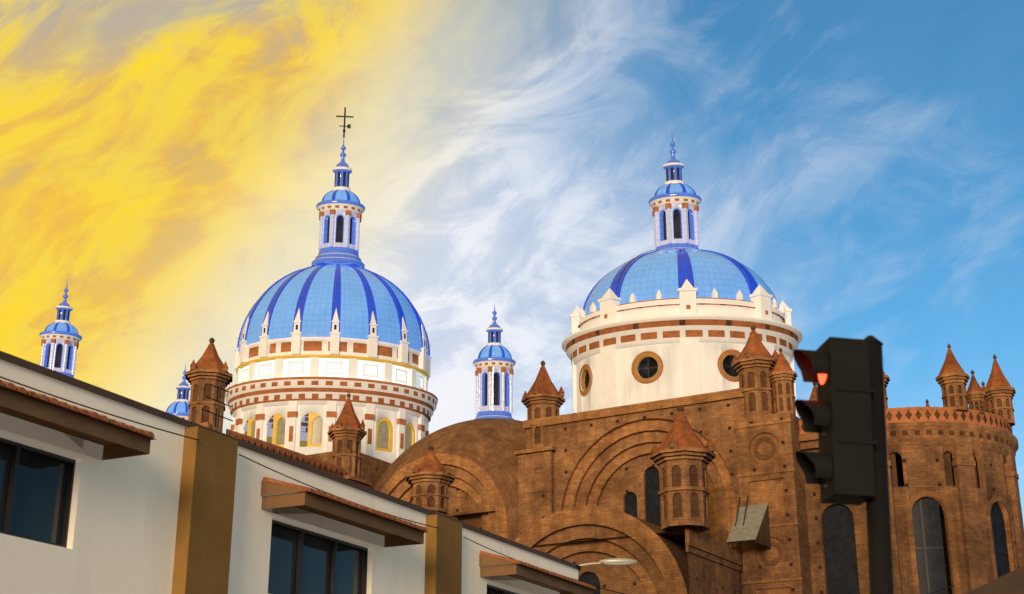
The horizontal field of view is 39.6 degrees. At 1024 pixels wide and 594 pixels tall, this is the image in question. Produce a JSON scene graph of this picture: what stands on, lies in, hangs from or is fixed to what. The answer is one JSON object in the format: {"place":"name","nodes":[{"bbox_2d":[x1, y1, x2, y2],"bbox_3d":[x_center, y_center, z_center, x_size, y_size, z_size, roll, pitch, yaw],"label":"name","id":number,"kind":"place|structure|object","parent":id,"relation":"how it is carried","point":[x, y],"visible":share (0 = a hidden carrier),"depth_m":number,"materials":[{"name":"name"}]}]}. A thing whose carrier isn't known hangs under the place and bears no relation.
{"place":"outdoors","nodes":[
{"label":"outdoors","id":0,"kind":"place"},
{"bbox_2d":[0,0,1023,524],"label":"sky","id":1,"kind":"structure","parent":0,"point":[172,162],"materials":[{"name":"blue"}]},
{"label":"ground","id":2,"kind":"structure","parent":0,"visible":0},
{"bbox_2d":[0,351,595,593],"bbox_3d":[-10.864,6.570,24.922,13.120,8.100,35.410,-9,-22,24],"label":"white building","id":3,"kind":"structure","parent":2,"relation":"on","point":[92,501],"depth_m":24.09,"materials":[{"name":"white paint"}]},
{"bbox_2d":[39,107,1023,593],"bbox_3d":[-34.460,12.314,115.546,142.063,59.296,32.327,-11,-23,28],"label":"cathedral","id":4,"kind":"structure","parent":2,"relation":"on","point":[663,453],"depth_m":92.82,"materials":[{"name":"brick"}]},
{"bbox_2d":[579,558,637,565],"bbox_3d":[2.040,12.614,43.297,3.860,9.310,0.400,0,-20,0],"label":"street lamp","id":5,"kind":"object","parent":2,"relation":"on","point":[618,561],"visible":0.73,"depth_m":44.73,"materials":[{"name":"white metal"}]},
{"bbox_2d":[793,335,893,593],"bbox_3d":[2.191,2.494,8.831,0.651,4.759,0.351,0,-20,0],"label":"traffic light","id":6,"kind":"object","parent":2,"relation":"on","point":[843,416],"visible":1,"depth_m":9.31,"materials":[{"name":"black plastic"}]},
{"bbox_2d":[966,566,1023,593],"bbox_3d":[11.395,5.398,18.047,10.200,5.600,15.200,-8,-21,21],"label":"house roof","id":7,"kind":"structure","parent":2,"relation":"on","point":[1011,582],"depth_m":13.24,"materials":[{"name":"brown"}]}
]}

